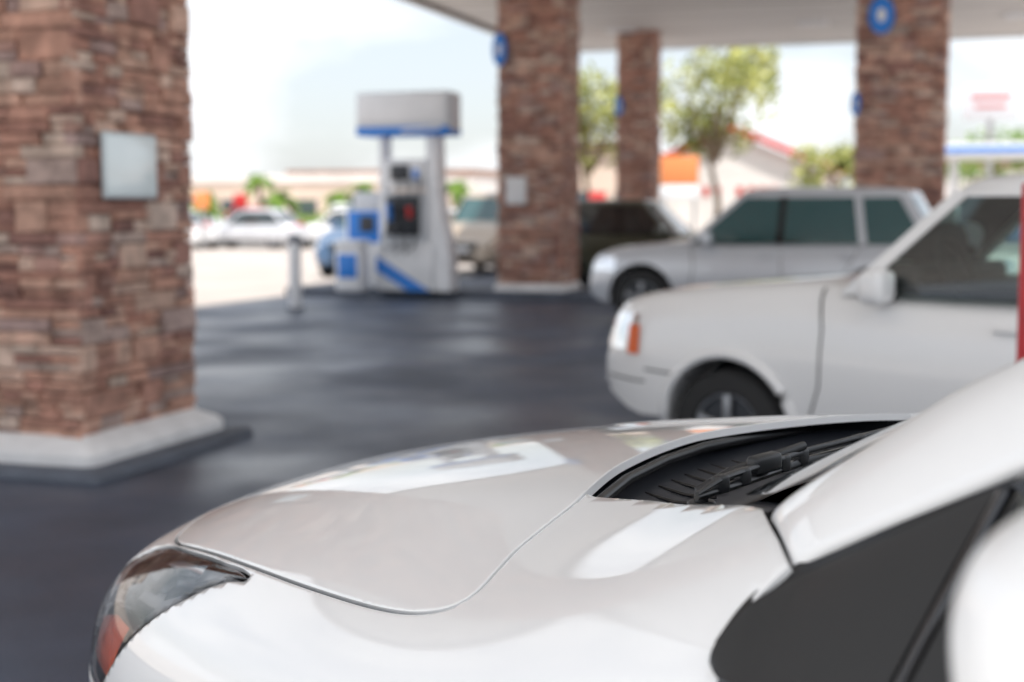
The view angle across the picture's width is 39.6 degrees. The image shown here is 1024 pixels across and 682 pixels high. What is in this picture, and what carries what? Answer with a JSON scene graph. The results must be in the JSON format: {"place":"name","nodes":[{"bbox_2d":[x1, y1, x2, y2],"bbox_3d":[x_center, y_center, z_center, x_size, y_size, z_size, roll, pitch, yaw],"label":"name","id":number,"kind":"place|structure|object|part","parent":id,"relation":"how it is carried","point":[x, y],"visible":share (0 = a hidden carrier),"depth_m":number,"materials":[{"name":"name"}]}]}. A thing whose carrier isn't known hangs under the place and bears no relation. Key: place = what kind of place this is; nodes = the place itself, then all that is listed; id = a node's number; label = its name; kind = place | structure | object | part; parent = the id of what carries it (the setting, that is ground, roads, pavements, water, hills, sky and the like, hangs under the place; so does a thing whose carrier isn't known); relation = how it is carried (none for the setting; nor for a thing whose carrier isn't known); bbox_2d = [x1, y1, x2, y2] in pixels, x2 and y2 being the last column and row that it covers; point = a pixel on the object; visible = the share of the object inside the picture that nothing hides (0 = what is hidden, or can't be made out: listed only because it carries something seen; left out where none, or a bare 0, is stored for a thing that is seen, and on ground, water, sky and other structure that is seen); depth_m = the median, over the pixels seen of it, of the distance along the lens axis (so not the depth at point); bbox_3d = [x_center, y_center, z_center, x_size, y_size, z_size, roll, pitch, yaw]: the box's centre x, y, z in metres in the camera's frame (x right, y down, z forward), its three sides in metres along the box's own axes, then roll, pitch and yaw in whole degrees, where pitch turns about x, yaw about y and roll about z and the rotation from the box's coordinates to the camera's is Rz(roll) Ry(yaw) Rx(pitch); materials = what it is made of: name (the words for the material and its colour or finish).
{"place":"outdoors","nodes":[
{"label":"outdoors","id":0,"kind":"place"},
{"bbox_2d":[0,407,222,466],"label":"plinth","id":1,"kind":"structure","parent":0,"point":[111,445],"depth_m":8.16,"materials":[{"name":"grey concrete"}]},
{"bbox_2d":[0,4,186,428],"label":"brick pillar","id":2,"kind":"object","parent":1,"relation":"on","point":[85,213],"visible":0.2,"depth_m":8.16,"materials":[{"name":"brown brick"}]},
{"bbox_2d":[0,0,196,438],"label":"stone cladding","id":3,"kind":"structure","parent":2,"relation":"attached to","point":[169,388],"depth_m":8.14,"materials":[{"name":"brown stone"}]},
{"bbox_2d":[100,131,156,198],"bbox_3d":[-2.249,-1.028,8.364,0.030,0.385,0.560,2,6,17],"label":"notice plaque","id":4,"kind":"object","parent":3,"relation":"attached to","point":[103,164],"visible":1,"depth_m":8.12,"materials":[{"name":"white metal"}]},
{"bbox_2d":[400,0,1023,51],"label":"gas station canopy","id":5,"kind":"object","parent":2,"relation":"on","point":[686,24],"visible":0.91,"depth_m":28.71,"materials":[{"name":"white metal"}]},
{"bbox_2d":[185,182,454,220],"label":"walls","id":6,"kind":"structure","parent":0,"point":[319,192],"depth_m":97.34,"materials":[{"name":"beige paint"}]},
{"bbox_2d":[222,200,232,213],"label":"window","id":7,"kind":"structure","parent":6,"relation":"attached to","point":[227,204],"depth_m":98.83,"materials":[{"name":"grey glass"}]},
{"bbox_2d":[297,200,316,216],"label":"window","id":8,"kind":"structure","parent":6,"relation":"attached to","point":[306,208],"depth_m":97.01,"materials":[{"name":"grey glass"}]},
{"bbox_2d":[191,174,458,182],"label":"parapet","id":9,"kind":"structure","parent":6,"relation":"on","point":[292,178],"depth_m":97.09,"materials":[{"name":"white paint"}]},
{"bbox_2d":[449,209,455,216],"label":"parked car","id":10,"kind":"object","parent":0,"point":[451,212],"depth_m":54.29,"materials":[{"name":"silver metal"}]},
{"bbox_2d":[446,175,497,192],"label":"walls","id":11,"kind":"structure","parent":0,"point":[479,183],"depth_m":111.17,"materials":[{"name":"white paint"}]},
{"bbox_2d":[285,169,498,176],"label":"parapet","id":12,"kind":"structure","parent":11,"relation":"on","point":[484,172],"depth_m":113.00,"materials":[{"name":"beige paint"}]},
{"bbox_2d":[0,269,1018,681],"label":"asphalt forecourt","id":13,"kind":"structure","parent":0,"point":[316,383],"depth_m":10.65,"materials":[{"name":"grey asphalt"}]},
{"bbox_2d":[0,134,253,484],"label":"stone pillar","id":14,"kind":"structure","parent":13,"relation":"on","point":[131,166],"depth_m":8.27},
{"bbox_2d":[285,235,305,309],"bbox_3d":[-3.250,-1.030,21.296,0.300,1.110,0.300,0,5,0],"label":"bollard","id":15,"kind":"object","parent":13,"relation":"on","point":[294,269],"visible":1,"depth_m":21.22,"materials":[{"name":"white metal"}]},
{"bbox_2d":[285,282,599,300],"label":"pump island","id":16,"kind":"structure","parent":13,"relation":"on","point":[468,291],"depth_m":23.87,"materials":[{"name":"grey concrete"}]},
{"bbox_2d":[334,240,369,291],"bbox_3d":[-2.650,-1.255,23.634,0.480,0.845,0.442,2,6,17],"label":"trash bin","id":17,"kind":"object","parent":16,"relation":"on","point":[352,264],"visible":1,"depth_m":23.44,"materials":[{"name":"white plastic"}]},
{"bbox_2d":[345,192,379,287],"bbox_3d":[-2.475,-1.770,24.827,0.750,1.650,0.533,2,6,17],"label":"dispenser","id":18,"kind":"object","parent":16,"relation":"on","point":[362,219],"visible":0.55,"depth_m":24.59,"materials":[{"name":"blue"}]},
{"bbox_2d":[356,90,460,290],"bbox_3d":[-1.737,-2.486,23.718,1.660,3.280,0.772,2,6,17],"label":"gas pump","id":19,"kind":"object","parent":16,"relation":"on","point":[416,249],"visible":1,"depth_m":23.51,"materials":[{"name":"white metal"}]},
{"bbox_2d":[494,281,582,290],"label":"plinth","id":20,"kind":"structure","parent":16,"relation":"on","point":[546,287],"depth_m":23.75,"materials":[{"name":"grey concrete"}]},
{"bbox_2d":[496,0,580,284],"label":"stone cladding","id":21,"kind":"structure","parent":20,"relation":"on","point":[549,205],"depth_m":23.58,"materials":[{"name":"brown stone"}]},
{"bbox_2d":[492,33,506,65],"bbox_3d":[-0.208,-4.815,23.497,0.240,0.540,0.040,2,6,17],"label":"round sign","id":22,"kind":"object","parent":21,"relation":"attached to","point":[499,38],"visible":1,"depth_m":23.48,"materials":[{"name":"blue"}]},
{"bbox_2d":[496,43,501,54],"bbox_3d":[-0.216,-4.813,23.471,0.086,0.194,0.012,2,6,17],"label":"round sign mark","id":23,"kind":"object","parent":22,"relation":"attached to","point":[498,49],"visible":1,"depth_m":23.47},
{"bbox_2d":[505,177,525,204],"bbox_3d":[0.064,-2.499,23.642,0.360,0.460,0.030,2,6,17],"label":"notice plaque","id":24,"kind":"object","parent":21,"relation":"attached to","point":[515,190],"visible":1,"depth_m":23.63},
{"bbox_2d":[500,0,576,283],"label":"brick pillar","id":25,"kind":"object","parent":20,"relation":"on","point":[535,155],"visible":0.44,"depth_m":23.61,"materials":[{"name":"brown brick"}]},
{"bbox_2d":[450,192,498,270],"bbox_3d":[-0.505,-2.626,34.156,2.040,1.907,4.274,2,6,17],"label":"parked car","id":26,"kind":"object","parent":13,"relation":"on","point":[474,220],"visible":0.34,"depth_m":32.68,"materials":[{"name":"beige paint"}]},
{"bbox_2d":[577,199,697,285],"bbox_3d":[2.480,-1.811,26.733,4.274,1.715,2.040,2,6,22],"label":"parked car","id":27,"kind":"object","parent":13,"relation":"on","point":[604,225],"visible":0.27,"depth_m":26.17,"materials":[{"name":"grey paint"}]},
{"bbox_2d":[590,186,930,313],"bbox_3d":[3.384,-1.053,18.130,4.614,1.812,2.120,2,6,22],"label":"parked suv","id":28,"kind":"object","parent":13,"relation":"on","point":[773,232],"visible":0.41,"depth_m":17.34,"materials":[{"name":"silver metal"}]},
{"bbox_2d":[607,174,1023,419],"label":"parked car","id":29,"kind":"object","parent":13,"relation":"on","point":[921,316],"visible":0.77,"depth_m":7.32,"materials":[{"name":"white paint"}]},
{"bbox_2d":[1016,183,1023,361],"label":"red post","id":30,"kind":"object","parent":13,"relation":"on","point":[1020,340],"visible":0.11,"depth_m":5.49,"materials":[{"name":"red metal"}]},
{"bbox_2d":[579,166,617,198],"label":"walls","id":31,"kind":"structure","parent":0,"point":[602,179],"depth_m":82.75,"materials":[{"name":"beige paint"}]},
{"bbox_2d":[577,192,586,200],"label":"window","id":32,"kind":"structure","parent":31,"relation":"attached to","point":[581,196],"depth_m":83.16,"materials":[{"name":"grey glass"}]},
{"bbox_2d":[579,140,608,151],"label":"roof slope","id":33,"kind":"structure","parent":31,"relation":"on","point":[594,147],"depth_m":82.45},
{"bbox_2d":[577,147,615,165],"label":"gable wall","id":34,"kind":"structure","parent":31,"relation":"on","point":[604,160],"depth_m":82.60,"materials":[{"name":"beige paint"}]},
{"bbox_2d":[187,245,1019,307],"bbox_3d":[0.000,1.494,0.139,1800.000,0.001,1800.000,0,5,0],"label":"ground","id":35,"kind":"structure","parent":0,"point":[224,275],"depth_m":33.64,"materials":[{"name":"concrete"}]},
{"bbox_2d":[194,192,208,249],"bbox_3d":[-11.292,-4.364,51.819,0.600,2.100,0.100,2,6,17],"label":"roadside sign","id":36,"kind":"object","parent":35,"relation":"on","point":[201,201],"visible":0.9,"depth_m":51.74,"materials":[{"name":"orange"}]},
{"bbox_2d":[188,209,217,248],"bbox_3d":[-13.248,-4.218,53.444,4.274,1.507,2.040,2,6,17],"label":"parked car","id":37,"kind":"object","parent":35,"relation":"on","point":[210,232],"visible":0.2,"depth_m":52.78,"materials":[{"name":"white paint"}]},
{"bbox_2d":[189,191,226,246],"bbox_3d":[-12.189,-4.773,55.650,1.906,2.222,1.753,0,5,0],"label":"palm tree","id":38,"kind":"object","parent":35,"relation":"on","point":[212,210],"visible":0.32,"depth_m":55.60,"materials":[{"name":"green plant"}]},
{"bbox_2d":[206,209,310,248],"bbox_3d":[-9.848,-4.273,54.041,4.274,1.507,2.040,2,6,17],"label":"parked car","id":39,"kind":"object","parent":35,"relation":"on","point":[273,228],"visible":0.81,"depth_m":53.20,"materials":[{"name":"silver metal"}]},
{"bbox_2d":[242,173,276,205],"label":"palm tree","id":40,"kind":"object","parent":35,"relation":"on","point":[255,181],"visible":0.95,"depth_m":69.26,"materials":[{"name":"green plant"}]},
{"bbox_2d":[297,201,327,224],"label":"shrub","id":41,"kind":"object","parent":35,"relation":"on","point":[305,220],"visible":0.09,"depth_m":69.52,"materials":[{"name":"green plant"}]},
{"bbox_2d":[314,202,353,275],"bbox_3d":[-3.005,-2.412,32.669,2.040,1.757,4.274,2,6,17],"label":"parked car","id":42,"kind":"object","parent":35,"relation":"on","point":[325,249],"visible":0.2,"depth_m":31.11,"materials":[{"name":"blue paint"}]},
{"bbox_2d":[321,190,350,212],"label":"palm tree","id":43,"kind":"object","parent":35,"relation":"on","point":[336,198],"visible":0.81,"depth_m":74.29,"materials":[{"name":"green plant"}]},
{"bbox_2d":[446,180,477,208],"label":"palm tree","id":44,"kind":"object","parent":35,"relation":"on","point":[458,188],"visible":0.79,"depth_m":65.22,"materials":[{"name":"green plant"}]},
{"bbox_2d":[589,192,605,199],"bbox_3d":[2.999,-4.179,49.827,0.600,2.100,0.100,2,6,17],"label":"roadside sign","id":45,"kind":"object","parent":35,"relation":"on","point":[597,195],"visible":0.23,"depth_m":49.71,"materials":[{"name":"red"}]},
{"bbox_2d":[578,61,617,199],"bbox_3d":[3.403,-8.814,65.439,6.522,8.456,5.398,0,5,0],"label":"shade tree","id":46,"kind":"object","parent":35,"relation":"on","point":[589,165],"visible":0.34,"depth_m":64.83,"materials":[{"name":"green plant"}]},
{"bbox_2d":[660,171,838,231],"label":"walls","id":47,"kind":"structure","parent":35,"relation":"on","point":[728,183],"depth_m":65.50,"materials":[{"name":"white paint"}]},
{"bbox_2d":[703,187,708,195],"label":"red letter","id":48,"kind":"object","parent":47,"relation":"attached to","point":[705,191],"visible":1,"depth_m":65.65,"materials":[{"name":"red plastic"}]},
{"bbox_2d":[661,128,756,155],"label":"roof slope","id":49,"kind":"structure","parent":47,"relation":"on","point":[674,151],"depth_m":65.60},
{"bbox_2d":[736,187,742,195],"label":"red letter","id":50,"kind":"object","parent":47,"relation":"attached to","point":[739,191],"visible":0.86,"depth_m":65.19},
{"bbox_2d":[681,134,817,171],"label":"gable wall","id":51,"kind":"structure","parent":47,"relation":"on","point":[757,157],"depth_m":64.95,"materials":[{"name":"white paint"}]},
{"bbox_2d":[730,125,848,176],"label":"roof slope","id":52,"kind":"structure","parent":47,"relation":"on","point":[775,144],"depth_m":64.21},
{"bbox_2d":[788,141,855,186],"bbox_3d":[10.609,-4.803,47.670,3.112,3.757,2.787,0,5,0],"label":"shade tree","id":53,"kind":"object","parent":35,"relation":"on","point":[841,160],"visible":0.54,"depth_m":47.21,"materials":[{"name":"green plant"}]},
{"bbox_2d":[944,168,1023,197],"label":"walls","id":54,"kind":"structure","parent":35,"relation":"on","point":[946,195],"depth_m":93.25,"materials":[{"name":"white paint"}]},
{"bbox_2d":[947,161,1023,168],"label":"parapet","id":55,"kind":"structure","parent":54,"relation":"on","point":[1005,164],"depth_m":92.44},
{"bbox_2d":[945,142,1023,194],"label":"fuel canopy","id":56,"kind":"object","parent":35,"relation":"on","point":[955,152],"visible":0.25,"depth_m":57.80,"materials":[{"name":"blue"}]},
{"bbox_2d":[945,120,1023,187],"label":"shade tree","id":57,"kind":"object","parent":35,"relation":"on","point":[972,168],"visible":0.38,"depth_m":78.90,"materials":[{"name":"green plant"}]},
{"bbox_2d":[963,84,1018,178],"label":"pole sign","id":58,"kind":"object","parent":35,"relation":"on","point":[989,103],"visible":0.75,"depth_m":71.11,"materials":[{"name":"white"}]},
{"bbox_2d":[185,0,1023,185],"label":"sky","id":59,"kind":"structure","parent":0,"point":[274,85],"materials":[{"name":"white"}]},
{"bbox_2d":[191,242,1019,253],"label":"road","id":60,"kind":"structure","parent":0,"point":[1007,250],"depth_m":55.24,"materials":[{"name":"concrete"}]},
{"bbox_2d":[190,203,239,242],"bbox_3d":[-13.652,-5.232,63.090,4.274,1.743,2.040,2,6,17],"label":"parked car","id":61,"kind":"object","parent":60,"relation":"on","point":[216,221],"visible":0.05,"depth_m":62.10,"materials":[{"name":"silver metal"}]},
{"bbox_2d":[233,194,246,245],"bbox_3d":[-11.029,-4.920,57.793,0.600,2.100,0.100,2,6,17],"label":"roadside sign","id":62,"kind":"object","parent":60,"relation":"on","point":[240,202],"visible":0.81,"depth_m":57.69,"materials":[{"name":"red"}]},
{"bbox_2d":[223,206,303,223],"bbox_3d":[-11.052,-5.181,63.156,4.274,1.628,2.040,2,6,17],"label":"parked car","id":63,"kind":"object","parent":60,"relation":"on","point":[231,213],"visible":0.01,"depth_m":62.78,"materials":[{"name":"white paint"}]},
{"bbox_2d":[260,189,304,244],"bbox_3d":[-9.653,-5.218,59.815,1.913,2.336,1.834,4,7,39],"label":"palm tree","id":64,"kind":"object","parent":60,"relation":"on","point":[279,200],"visible":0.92,"depth_m":59.54,"materials":[{"name":"green plant"}]},
{"bbox_2d":[301,209,346,247],"bbox_3d":[-6.448,-4.329,54.639,4.274,1.507,2.040,2,6,17],"label":"parked car","id":65,"kind":"object","parent":60,"relation":"on","point":[320,228],"visible":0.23,"depth_m":54.04,"materials":[{"name":"white paint"}]},
{"bbox_2d":[325,203,351,216],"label":"parked car","id":66,"kind":"object","parent":60,"relation":"on","point":[333,207],"visible":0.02,"depth_m":63.93,"materials":[{"name":"white paint"}]},
{"bbox_2d":[342,181,375,205],"bbox_3d":[-6.688,-5.783,63.676,1.857,2.744,1.708,0,5,0],"label":"palm tree","id":67,"kind":"object","parent":60,"relation":"on","point":[362,186],"visible":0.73,"depth_m":63.42,"materials":[{"name":"green plant"}]},
{"bbox_2d":[660,156,698,230],"bbox_3d":[6.551,-5.456,55.734,1.500,3.550,0.150,2,6,17],"label":"orange sign","id":68,"kind":"object","parent":60,"relation":"on","point":[679,170],"visible":0.78,"depth_m":55.57,"materials":[{"name":"orange plastic"}]},
{"bbox_2d":[660,46,783,217],"bbox_3d":[7.907,-8.343,57.769,6.224,8.938,6.230,2,6,17],"label":"shade tree","id":69,"kind":"object","parent":60,"relation":"on","point":[707,121],"visible":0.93,"depth_m":57.61,"materials":[{"name":"green plant"}]},
{"bbox_2d":[1002,226,1020,244],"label":"parked car","id":70,"kind":"object","parent":60,"relation":"on","point":[1013,238],"depth_m":49.49,"materials":[{"name":"blue paint"}]},
{"bbox_3d":[2.750,-1.534,31.196,1.086,0.160,1.086,2,6,17],"label":"plinth","id":71,"kind":"object","parent":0,"visible":0},
{"bbox_2d":[615,30,661,199],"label":"stone cladding","id":72,"kind":"structure","parent":71,"relation":"on","point":[627,122],"depth_m":30.53,"materials":[{"name":"brown stone"}]},
{"bbox_2d":[614,97,622,114],"bbox_3d":[2.284,-5.049,30.553,0.200,0.400,0.040,2,6,17],"label":"round sign","id":73,"kind":"object","parent":72,"relation":"attached to","point":[620,102],"visible":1,"depth_m":30.53,"materials":[{"name":"blue"}]},
{"bbox_2d":[618,34,658,200],"bbox_3d":[2.750,-4.127,30.954,0.730,5.110,0.730,2,6,17],"label":"brick pillar","id":74,"kind":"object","parent":71,"relation":"on","point":[637,117],"visible":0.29,"depth_m":30.54,"materials":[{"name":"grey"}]},
{"label":"concrete pavement","id":75,"kind":"structure","parent":0,"visible":0},
{"bbox_2d":[89,358,1023,681],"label":"parked car","id":76,"kind":"object","parent":75,"relation":"on","point":[831,548],"visible":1,"depth_m":1.79,"materials":[{"name":"white paint"}]},
{"bbox_3d":[1.399,0.100,1.091,1.650,0.389,1.488,-8,9,-39],"label":"door window","id":77,"kind":"part","parent":76,"relation":"part of","materials":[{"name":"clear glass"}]},
{"bbox_3d":[6.101,-0.728,22.532,1.626,0.160,1.626,2,6,17],"label":"plinth","id":78,"kind":"object","parent":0,"visible":0},
{"bbox_2d":[856,0,944,208],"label":"brick pillar","id":79,"kind":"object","parent":78,"relation":"on","point":[909,100],"visible":0.11,"depth_m":21.64,"materials":[{"name":"brown brick"}]},
{"bbox_2d":[853,0,950,210],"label":"stone cladding","id":80,"kind":"structure","parent":79,"relation":"attached to","point":[909,57],"depth_m":21.61,"materials":[{"name":"brown stone"}]},
{"bbox_2d":[851,92,859,115],"bbox_3d":[5.258,-3.631,21.781,0.140,0.360,0.040,2,6,17],"label":"round sign","id":81,"kind":"object","parent":80,"relation":"attached to","point":[856,97],"visible":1,"depth_m":21.76,"materials":[{"name":"blue"}]},
{"bbox_2d":[869,0,894,33],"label":"round sign","id":82,"kind":"object","parent":80,"relation":"attached to","point":[879,27],"visible":1,"depth_m":21.53,"materials":[{"name":"blue"}]},
{"bbox_2d":[877,8,885,21],"bbox_3d":[5.590,-4.932,21.516,0.137,0.202,0.012,2,6,17],"label":"round sign mark","id":83,"kind":"object","parent":82,"relation":"attached to","point":[881,14],"visible":1,"depth_m":21.51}
]}

